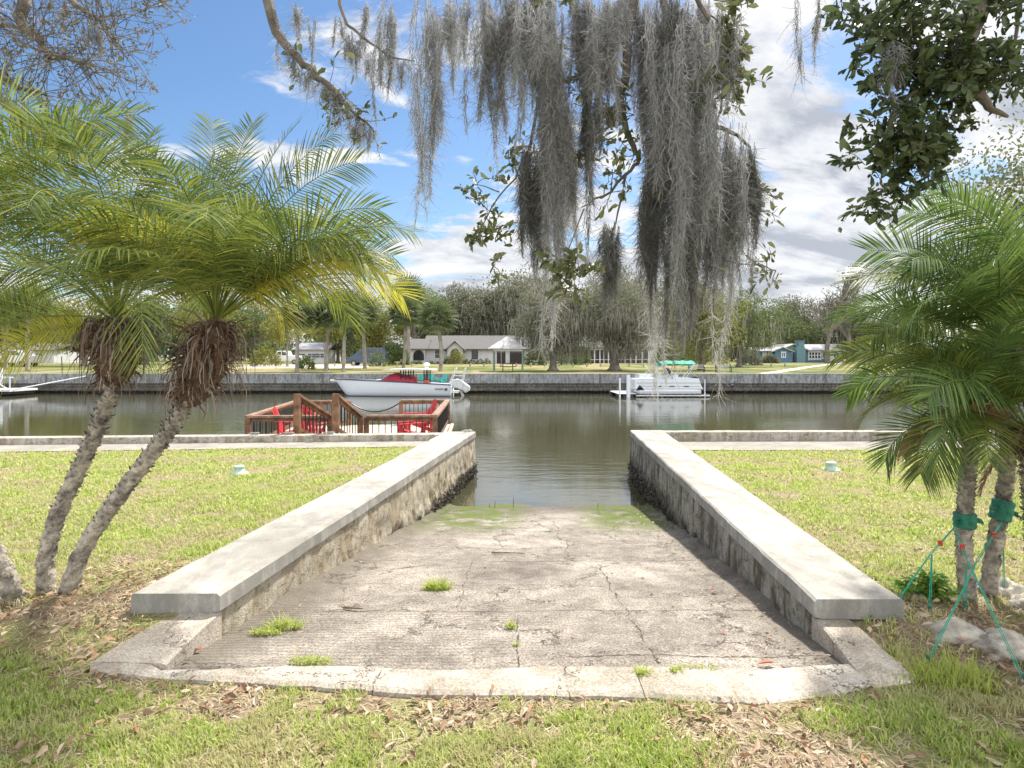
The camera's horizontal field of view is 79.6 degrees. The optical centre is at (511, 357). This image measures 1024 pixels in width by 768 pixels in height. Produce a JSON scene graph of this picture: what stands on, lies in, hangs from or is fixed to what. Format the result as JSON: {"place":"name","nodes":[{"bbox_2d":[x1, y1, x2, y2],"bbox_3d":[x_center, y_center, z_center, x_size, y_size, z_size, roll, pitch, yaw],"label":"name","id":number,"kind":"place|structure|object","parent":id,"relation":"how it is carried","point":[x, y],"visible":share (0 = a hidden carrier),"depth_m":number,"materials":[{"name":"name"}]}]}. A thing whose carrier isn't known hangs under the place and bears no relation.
{"place":"outdoors","nodes":[
{"label":"outdoors","id":0,"kind":"place"},
{"bbox_2d":[0,343,89,362],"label":"house","id":1,"kind":"structure","parent":0,"point":[55,358],"depth_m":93.16,"materials":[{"name":"white paint"}]},
{"bbox_2d":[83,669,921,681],"bbox_3d":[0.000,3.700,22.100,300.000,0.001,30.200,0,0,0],"label":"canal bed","id":2,"kind":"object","parent":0,"point":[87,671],"depth_m":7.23,"materials":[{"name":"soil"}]},
{"bbox_2d":[0,373,1022,392],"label":"seawall","id":3,"kind":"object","parent":2,"relation":"on","point":[557,382],"visible":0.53,"depth_m":36.70,"materials":[{"name":"concrete"}]},
{"bbox_2d":[0,444,1023,767],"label":"ground","id":4,"kind":"structure","parent":0,"point":[438,706],"depth_m":2.71,"materials":[{"name":"plant"}]},
{"bbox_2d":[0,564,184,658],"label":"soil bank","id":5,"kind":"structure","parent":4,"relation":"on","point":[84,631],"depth_m":3.31,"materials":[{"name":"soil"}]},
{"bbox_2d":[0,59,200,608],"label":"palm tree","id":6,"kind":"object","parent":5,"relation":"on","point":[10,583],"visible":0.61,"depth_m":3.71,"materials":[{"name":"green plant"}]},
{"bbox_2d":[0,109,306,599],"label":"palm tree","id":7,"kind":"object","parent":5,"relation":"on","point":[118,346],"visible":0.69,"depth_m":3.74,"materials":[{"name":"green plant"}]},
{"bbox_2d":[0,0,195,172],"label":"live oak","id":8,"kind":"object","parent":4,"relation":"on","point":[21,10],"visible":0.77,"depth_m":4.78,"materials":[{"name":"brown plant"}]},
{"bbox_2d":[73,11,115,73],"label":"spanish moss","id":9,"kind":"object","parent":8,"relation":"hanging from","point":[98,36],"visible":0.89,"depth_m":4.80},
{"bbox_2d":[1,108,435,597],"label":"palm tree","id":10,"kind":"object","parent":4,"relation":"on","point":[201,373],"visible":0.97,"depth_m":3.70,"materials":[{"name":"green plant"}]},
{"bbox_2d":[0,433,441,444],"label":"seawall","id":11,"kind":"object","parent":4,"relation":"on","point":[137,439],"visible":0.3,"depth_m":10.82,"materials":[{"name":"concrete"}]},
{"bbox_2d":[131,432,477,635],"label":"ramp wall","id":12,"kind":"structure","parent":4,"relation":"on","point":[242,580],"depth_m":4.82,"materials":[{"name":"concrete"}]},
{"bbox_2d":[0,441,997,451],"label":"walkway","id":13,"kind":"structure","parent":4,"relation":"on","point":[771,445],"depth_m":10.44,"materials":[{"name":"concrete"}]},
{"bbox_2d":[90,611,913,705],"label":"ramp sill","id":14,"kind":"structure","parent":4,"relation":"on","point":[158,650],"depth_m":2.85,"materials":[{"name":"concrete"}]},
{"bbox_2d":[170,503,842,674],"bbox_3d":[0.305,2.029,8.050,3.348,1.082,10.545,0,0,4],"label":"boat ramp","id":15,"kind":"object","parent":4,"relation":"on","point":[631,623],"visible":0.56,"depth_m":4.00,"materials":[{"name":"concrete"}]},
{"bbox_2d":[181,503,830,667],"bbox_3d":[0.202,1.795,5.949,3.199,0.635,6.166,0,0,4],"label":"ramp debris","id":16,"kind":"object","parent":15,"relation":"on","point":[763,652],"visible":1,"depth_m":3.97,"materials":[{"name":"brown plant"}]},
{"bbox_2d":[0,538,1023,767],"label":"leaf litter","id":17,"kind":"object","parent":4,"relation":"on","point":[431,704],"visible":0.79,"depth_m":2.64,"materials":[{"name":"plant"}]},
{"bbox_2d":[263,0,785,309],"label":"live oak","id":18,"kind":"object","parent":4,"relation":"on","point":[571,258],"visible":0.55,"depth_m":2.92,"materials":[{"name":"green plant"}]},
{"bbox_2d":[280,0,325,80],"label":"spanish moss","id":19,"kind":"object","parent":18,"relation":"hanging from","point":[297,18],"visible":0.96,"depth_m":3.14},
{"bbox_2d":[268,39,385,162],"bbox_3d":[-0.937,-1.274,3.098,0.598,0.633,0.225,0,0,0],"label":"spanish moss","id":20,"kind":"object","parent":18,"relation":"hanging from","point":[307,79],"visible":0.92,"depth_m":3.09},
{"bbox_2d":[320,16,397,100],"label":"spanish moss","id":21,"kind":"object","parent":18,"relation":"hanging from","point":[349,46],"visible":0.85,"depth_m":3.16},
{"bbox_2d":[359,0,405,129],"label":"spanish moss","id":22,"kind":"object","parent":18,"relation":"hanging from","point":[388,25],"visible":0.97,"depth_m":3.12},
{"bbox_2d":[393,0,460,242],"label":"spanish moss","id":23,"kind":"object","parent":18,"relation":"hanging from","point":[435,91],"visible":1,"depth_m":2.68,"materials":[{"name":"plant"}]},
{"bbox_2d":[437,0,473,99],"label":"spanish moss","id":24,"kind":"object","parent":18,"relation":"hanging from","point":[463,43],"visible":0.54,"depth_m":3.21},
{"bbox_2d":[431,0,497,141],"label":"spanish moss","id":25,"kind":"object","parent":18,"relation":"hanging from","point":[450,23],"visible":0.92,"depth_m":2.77,"materials":[{"name":"plant"}]},
{"bbox_2d":[453,0,523,185],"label":"spanish moss","id":26,"kind":"object","parent":18,"relation":"hanging from","point":[486,83],"visible":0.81,"depth_m":2.86,"materials":[{"name":"plant"}]},
{"bbox_2d":[496,0,535,71],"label":"spanish moss","id":27,"kind":"object","parent":18,"relation":"hanging from","point":[508,23],"visible":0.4,"depth_m":2.78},
{"bbox_2d":[507,140,556,283],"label":"spanish moss","id":28,"kind":"object","parent":18,"relation":"hanging from","point":[528,204],"visible":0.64,"depth_m":3.01,"materials":[{"name":"plant"}]},
{"bbox_2d":[523,206,555,360],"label":"spanish moss","id":29,"kind":"object","parent":28,"relation":"hanging from","point":[543,300],"visible":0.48,"depth_m":3.10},
{"bbox_2d":[492,0,575,172],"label":"spanish moss","id":30,"kind":"object","parent":18,"relation":"hanging from","point":[535,40],"visible":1,"depth_m":2.67,"materials":[{"name":"plant"}]},
{"bbox_2d":[512,0,568,150],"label":"spanish moss","id":31,"kind":"object","parent":18,"relation":"hanging from","point":[537,108],"visible":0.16,"depth_m":2.96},
{"bbox_2d":[529,28,584,345],"bbox_3d":[0.197,-0.785,2.853,0.275,1.461,0.303,0,0,0],"label":"spanish moss","id":32,"kind":"object","parent":18,"relation":"hanging from","point":[552,125],"visible":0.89,"depth_m":2.82,"materials":[{"name":"plant"}]},
{"bbox_2d":[560,94,585,243],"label":"spanish moss","id":33,"kind":"object","parent":18,"relation":"hanging from","point":[573,145],"visible":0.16,"depth_m":3.09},
{"bbox_2d":[557,101,618,287],"bbox_3d":[0.317,-0.745,2.786,0.287,0.857,0.312,0,0,32],"label":"spanish moss","id":34,"kind":"object","parent":18,"relation":"hanging from","point":[593,132],"visible":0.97,"depth_m":2.78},
{"bbox_2d":[572,85,613,224],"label":"spanish moss","id":35,"kind":"object","parent":18,"relation":"hanging from","point":[582,128],"visible":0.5,"depth_m":2.94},
{"bbox_2d":[563,0,625,166],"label":"spanish moss","id":36,"kind":"object","parent":18,"relation":"hanging from","point":[578,24],"visible":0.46,"depth_m":2.96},
{"bbox_2d":[586,220,633,326],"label":"spanish moss","id":37,"kind":"object","parent":18,"relation":"hanging from","point":[611,259],"visible":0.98,"depth_m":2.88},
{"bbox_2d":[569,0,670,196],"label":"spanish moss","id":38,"kind":"object","parent":18,"relation":"attached to","point":[600,57],"visible":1,"depth_m":2.67,"materials":[{"name":"plant"}]},
{"bbox_2d":[623,174,669,343],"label":"spanish moss","id":39,"kind":"object","parent":18,"relation":"hanging from","point":[650,275],"visible":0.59,"depth_m":2.94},
{"bbox_2d":[624,127,672,312],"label":"spanish moss","id":40,"kind":"object","parent":18,"relation":"hanging from","point":[649,211],"visible":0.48,"depth_m":2.91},
{"bbox_2d":[629,168,667,403],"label":"spanish moss","id":41,"kind":"object","parent":18,"relation":"hanging from","point":[651,358],"visible":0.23,"depth_m":3.11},
{"bbox_2d":[623,0,674,161],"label":"spanish moss","id":42,"kind":"object","parent":18,"relation":"hanging from","point":[638,58],"visible":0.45,"depth_m":2.96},
{"bbox_2d":[635,65,675,275],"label":"spanish moss","id":43,"kind":"object","parent":18,"relation":"hanging from","point":[664,213],"visible":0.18,"depth_m":2.89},
{"bbox_2d":[646,0,706,125],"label":"spanish moss","id":44,"kind":"object","parent":18,"relation":"hanging from","point":[669,27],"visible":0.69,"depth_m":2.76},
{"bbox_2d":[642,35,718,354],"bbox_3d":[0.785,-0.769,2.872,0.356,1.510,0.378,0,0,0],"label":"spanish moss","id":45,"kind":"object","parent":18,"relation":"hanging from","point":[697,128],"visible":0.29,"depth_m":2.80,"materials":[{"name":"plant"}]},
{"bbox_2d":[652,235,717,382],"bbox_3d":[0.858,-0.241,2.996,0.389,0.795,0.316,0,0,0],"label":"spanish moss","id":46,"kind":"object","parent":18,"relation":"hanging from","point":[667,281],"visible":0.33,"depth_m":2.99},
{"bbox_2d":[634,0,751,313],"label":"spanish moss","id":47,"kind":"object","parent":18,"relation":"hanging from","point":[709,150],"visible":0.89,"depth_m":2.58,"materials":[{"name":"plant"}]},
{"bbox_2d":[665,149,735,341],"bbox_3d":[0.862,-0.552,2.900,0.359,0.968,0.317,0,0,0],"label":"spanish moss","id":48,"kind":"object","parent":18,"relation":"hanging from","point":[694,264],"visible":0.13,"depth_m":2.85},
{"bbox_2d":[665,0,741,137],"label":"spanish moss","id":49,"kind":"object","parent":18,"relation":"hanging from","point":[700,15],"visible":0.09,"depth_m":2.93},
{"bbox_2d":[691,127,758,314],"bbox_3d":[0.974,-0.617,2.847,0.316,0.898,0.314,0,0,0],"label":"spanish moss","id":50,"kind":"object","parent":18,"relation":"hanging from","point":[725,241],"visible":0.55,"depth_m":2.81,"materials":[{"name":"plant"}]},
{"bbox_2d":[710,245,752,373],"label":"spanish moss","id":51,"kind":"object","parent":18,"relation":"hanging from","point":[731,300],"visible":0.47,"depth_m":3.00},
{"bbox_2d":[711,120,767,284],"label":"spanish moss","id":52,"kind":"object","parent":18,"relation":"hanging from","point":[743,190],"visible":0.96,"depth_m":2.72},
{"bbox_2d":[722,142,776,313],"bbox_3d":[1.068,-0.592,2.850,0.308,0.823,0.269,0,0,0],"label":"spanish moss","id":53,"kind":"object","parent":18,"relation":"hanging from","point":[753,178],"visible":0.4,"depth_m":2.82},
{"bbox_2d":[732,158,775,310],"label":"spanish moss","id":54,"kind":"object","parent":18,"relation":"hanging from","point":[754,259],"visible":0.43,"depth_m":2.83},
{"bbox_2d":[776,0,834,98],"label":"spanish moss","id":55,"kind":"object","parent":18,"relation":"hanging from","point":[816,31],"visible":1,"depth_m":2.57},
{"bbox_2d":[627,430,903,637],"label":"ramp wall","id":56,"kind":"structure","parent":4,"relation":"on","point":[798,577],"depth_m":4.67,"materials":[{"name":"concrete"}]},
{"bbox_2d":[662,430,998,440],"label":"seawall","id":57,"kind":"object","parent":4,"relation":"on","point":[760,435],"visible":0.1,"depth_m":11.01,"materials":[{"name":"concrete"}]},
{"bbox_2d":[811,0,1023,232],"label":"live oak","id":58,"kind":"object","parent":4,"relation":"on","point":[967,57],"visible":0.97,"depth_m":2.63,"materials":[{"name":"green plant"}]},
{"bbox_2d":[863,41,915,139],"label":"spanish moss","id":59,"kind":"object","parent":58,"relation":"hanging from","point":[899,58],"visible":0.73,"depth_m":2.58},
{"bbox_2d":[820,221,1023,600],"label":"palm tree","id":60,"kind":"object","parent":4,"relation":"on","point":[992,559],"visible":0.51,"depth_m":3.64,"materials":[{"name":"green plant"}]},
{"bbox_2d":[988,497,1021,522],"bbox_3d":[2.932,0.911,3.680,0.188,0.120,0.121,14,0,0],"label":"trunk wrap","id":61,"kind":"object","parent":60,"relation":"attached to","point":[1002,510],"visible":0.99,"depth_m":3.64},
{"bbox_2d":[822,283,1023,602],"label":"palm tree","id":62,"kind":"object","parent":4,"relation":"on","point":[970,451],"visible":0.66,"depth_m":3.42,"materials":[{"name":"green plant"}]},
{"bbox_2d":[952,511,984,529],"bbox_3d":[2.632,0.945,3.580,0.189,0.088,0.121,0,0,0],"label":"trunk wrap","id":63,"kind":"object","parent":62,"relation":"attached to","point":[963,521],"visible":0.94,"depth_m":3.54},
{"bbox_2d":[887,567,970,604],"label":"leafy plant","id":64,"kind":"object","parent":4,"relation":"on","point":[938,583],"visible":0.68,"depth_m":3.57,"materials":[{"name":"green plant"}]},
{"bbox_2d":[853,561,1023,666],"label":"soil bank","id":65,"kind":"structure","parent":4,"relation":"on","point":[862,625],"depth_m":3.28,"materials":[{"name":"soil"}]},
{"bbox_2d":[924,617,986,644],"bbox_3d":[2.319,1.435,3.236,0.329,0.131,0.224,0,0,0],"label":"rock","id":66,"kind":"object","parent":65,"relation":"on","point":[961,627],"visible":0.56,"depth_m":3.17,"materials":[{"name":"stone"}]},
{"bbox_2d":[971,627,1023,663],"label":"rock","id":67,"kind":"object","parent":65,"relation":"on","point":[992,640],"visible":0.79,"depth_m":3.06,"materials":[{"name":"stone"}]},
{"bbox_2d":[863,335,1023,608],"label":"palm tree","id":68,"kind":"object","parent":4,"relation":"on","point":[1006,400],"visible":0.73,"depth_m":3.31,"materials":[{"name":"green plant"}]},
{"bbox_2d":[869,176,1023,364],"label":"palm tree","id":69,"kind":"object","parent":4,"relation":"on","point":[980,237],"visible":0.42,"depth_m":3.83,"materials":[{"name":"green plant"}]},
{"bbox_2d":[884,645,1017,696],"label":"grass clump","id":70,"kind":"object","parent":4,"relation":"on","point":[974,669],"visible":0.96,"depth_m":2.81,"materials":[{"name":"plant"}]},
{"bbox_2d":[898,86,1023,330],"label":"live oak","id":71,"kind":"object","parent":4,"relation":"on","point":[1018,169],"visible":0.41,"depth_m":9.65,"materials":[{"name":"green plant"}]},
{"bbox_2d":[0,393,1023,505],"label":"water","id":72,"kind":"structure","parent":0,"point":[555,449],"depth_m":20.39,"materials":[{"name":"grey liquid"}]},
{"bbox_2d":[244,394,453,433],"bbox_3d":[-3.496,2.132,14.103,4.260,2.935,5.623,0,0,-7],"label":"wooden dock","id":73,"kind":"object","parent":72,"relation":"in","point":[439,417],"visible":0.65,"depth_m":12.32,"materials":[{"name":"brown wood"}]},
{"bbox_2d":[330,362,469,396],"bbox_3d":[-6.258,1.321,34.400,7.829,2.138,2.087,0,0,0],"label":"motor boat","id":74,"kind":"object","parent":72,"relation":"on","point":[398,385],"visible":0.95,"depth_m":33.73,"materials":[{"name":"plastic"}]},
{"bbox_2d":[609,375,709,396],"bbox_3d":[8.075,1.579,34.166,5.012,1.362,2.672,0,0,0],"label":"lift","id":75,"kind":"object","parent":72,"relation":"on","point":[626,393],"visible":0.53,"depth_m":32.90,"materials":[{"name":"metal"}]},
{"bbox_2d":[630,360,702,394],"bbox_3d":[8.481,1.095,34.200,3.929,1.939,2.020,0,0,0],"label":"pontoon boat","id":76,"kind":"object","parent":75,"relation":"on","point":[683,385],"visible":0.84,"depth_m":33.23,"materials":[{"name":"metal"}]},
{"bbox_2d":[0,358,1023,372],"bbox_3d":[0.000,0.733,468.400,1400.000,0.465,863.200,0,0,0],"label":"lawn","id":77,"kind":"structure","parent":0,"point":[488,368],"depth_m":52.66,"materials":[{"name":"plant"}]},
{"bbox_2d":[0,279,59,370],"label":"cabbage palm","id":78,"kind":"object","parent":77,"relation":"on","point":[27,368],"visible":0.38,"depth_m":43.68,"materials":[{"name":"green plant"}]},
{"bbox_2d":[40,296,138,365],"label":"leafy tree","id":79,"kind":"object","parent":77,"relation":"on","point":[83,318],"visible":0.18,"depth_m":64.20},
{"bbox_2d":[113,280,179,363],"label":"leafy tree","id":80,"kind":"object","parent":77,"relation":"on","point":[157,315],"visible":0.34,"depth_m":79.83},
{"bbox_2d":[161,296,252,345],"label":"leafy tree","id":81,"kind":"object","parent":77,"relation":"on","point":[193,319],"visible":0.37,"depth_m":81.65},
{"bbox_2d":[228,299,277,360],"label":"leafy tree","id":82,"kind":"object","parent":77,"relation":"on","point":[254,333],"visible":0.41,"depth_m":89.35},
{"bbox_2d":[248,344,283,365],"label":"shrub","id":83,"kind":"object","parent":77,"relation":"on","point":[263,350],"visible":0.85,"depth_m":65.64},
{"bbox_2d":[256,309,318,365],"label":"leafy tree","id":84,"kind":"object","parent":77,"relation":"on","point":[275,335],"visible":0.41,"depth_m":61.76,"materials":[{"name":"green plant"}]},
{"bbox_2d":[274,294,320,371],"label":"cabbage palm","id":85,"kind":"object","parent":77,"relation":"on","point":[309,321],"visible":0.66,"depth_m":42.20,"materials":[{"name":"green plant"}]},
{"bbox_2d":[232,364,379,368],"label":"sand drive","id":86,"kind":"structure","parent":77,"relation":"on","point":[317,366],"depth_m":61.65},
{"bbox_2d":[291,343,341,362],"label":"house","id":87,"kind":"structure","parent":77,"relation":"on","point":[314,350],"depth_m":90.00,"materials":[{"name":"white paint"}]},
{"bbox_2d":[306,288,350,370],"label":"cabbage palm","id":88,"kind":"object","parent":77,"relation":"on","point":[321,322],"visible":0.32,"depth_m":43.11,"materials":[{"name":"green plant"}]},
{"bbox_2d":[313,324,369,362],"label":"leafy tree","id":89,"kind":"object","parent":77,"relation":"on","point":[349,334],"visible":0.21,"depth_m":93.86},
{"bbox_2d":[319,285,370,371],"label":"cabbage palm","id":90,"kind":"object","parent":77,"relation":"on","point":[332,323],"visible":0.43,"depth_m":41.76,"materials":[{"name":"green plant"}]},
{"bbox_2d":[349,291,384,368],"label":"cabbage palm","id":91,"kind":"object","parent":77,"relation":"on","point":[372,311],"visible":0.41,"depth_m":51.86,"materials":[{"name":"green plant"}]},
{"bbox_2d":[350,295,410,347],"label":"leafy tree","id":92,"kind":"object","parent":77,"relation":"on","point":[375,334],"visible":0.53,"depth_m":90.98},
{"bbox_2d":[382,290,423,367],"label":"cabbage palm","id":93,"kind":"object","parent":77,"relation":"on","point":[405,321],"visible":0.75,"depth_m":49.65,"materials":[{"name":"green plant"}]},
{"bbox_2d":[384,271,429,364],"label":"cabbage palm","id":94,"kind":"object","parent":77,"relation":"on","point":[420,299],"visible":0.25,"depth_m":73.44,"materials":[{"name":"green plant"}]},
{"bbox_2d":[412,293,459,370],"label":"cabbage palm","id":95,"kind":"object","parent":77,"relation":"on","point":[437,323],"visible":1,"depth_m":42.60,"materials":[{"name":"green plant"}]},
{"bbox_2d":[422,280,493,335],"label":"live oak","id":96,"kind":"object","parent":77,"relation":"on","point":[463,332],"visible":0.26,"depth_m":98.42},
{"bbox_2d":[410,336,546,363],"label":"house","id":97,"kind":"structure","parent":77,"relation":"on","point":[426,349],"depth_m":80.80,"materials":[{"name":"white paint"}]},
{"bbox_2d":[444,273,528,335],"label":"live oak","id":98,"kind":"object","parent":77,"relation":"on","point":[489,327],"visible":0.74,"depth_m":94.73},
{"bbox_2d":[1,334,1022,360],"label":"undergrowth","id":99,"kind":"object","parent":77,"relation":"on","point":[388,348],"visible":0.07,"depth_m":117.87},
{"bbox_2d":[478,264,580,335],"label":"live oak","id":100,"kind":"object","parent":77,"relation":"on","point":[512,305],"visible":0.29,"depth_m":93.37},
{"bbox_2d":[504,282,598,370],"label":"live oak","id":101,"kind":"object","parent":77,"relation":"on","point":[529,323],"visible":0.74,"depth_m":44.15,"materials":[{"name":"plant"}]},
{"bbox_2d":[559,339,664,362],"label":"house","id":102,"kind":"structure","parent":77,"relation":"on","point":[599,358],"depth_m":88.10,"materials":[{"name":"white paint"}]},
{"bbox_2d":[564,273,678,370],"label":"live oak","id":103,"kind":"object","parent":77,"relation":"on","point":[611,334],"visible":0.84,"depth_m":44.48,"materials":[{"name":"plant"}]},
{"bbox_2d":[664,282,756,369],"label":"live oak","id":104,"kind":"object","parent":77,"relation":"on","point":[700,344],"visible":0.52,"depth_m":46.10,"materials":[{"name":"plant"}]},
{"bbox_2d":[699,287,787,366],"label":"live oak","id":105,"kind":"object","parent":77,"relation":"on","point":[751,322],"visible":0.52,"depth_m":59.17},
{"bbox_2d":[724,293,799,350],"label":"leafy tree","id":106,"kind":"object","parent":77,"relation":"on","point":[779,325],"visible":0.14,"depth_m":105.18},
{"bbox_2d":[743,340,844,362],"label":"house","id":107,"kind":"structure","parent":77,"relation":"on","point":[799,351],"depth_m":96.93,"materials":[{"name":"blue"}]},
{"bbox_2d":[772,311,839,343],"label":"live oak","id":108,"kind":"object","parent":77,"relation":"on","point":[806,335],"visible":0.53,"depth_m":115.32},
{"bbox_2d":[765,293,847,342],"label":"background tree","id":109,"kind":"object","parent":77,"relation":"on","point":[794,305],"visible":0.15,"depth_m":137.83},
{"bbox_2d":[799,262,866,362],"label":"bare tree","id":110,"kind":"object","parent":77,"relation":"on","point":[843,297],"visible":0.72,"depth_m":92.53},
{"bbox_2d":[809,288,879,361],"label":"live oak","id":111,"kind":"object","parent":77,"relation":"on","point":[837,339],"visible":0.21,"depth_m":110.96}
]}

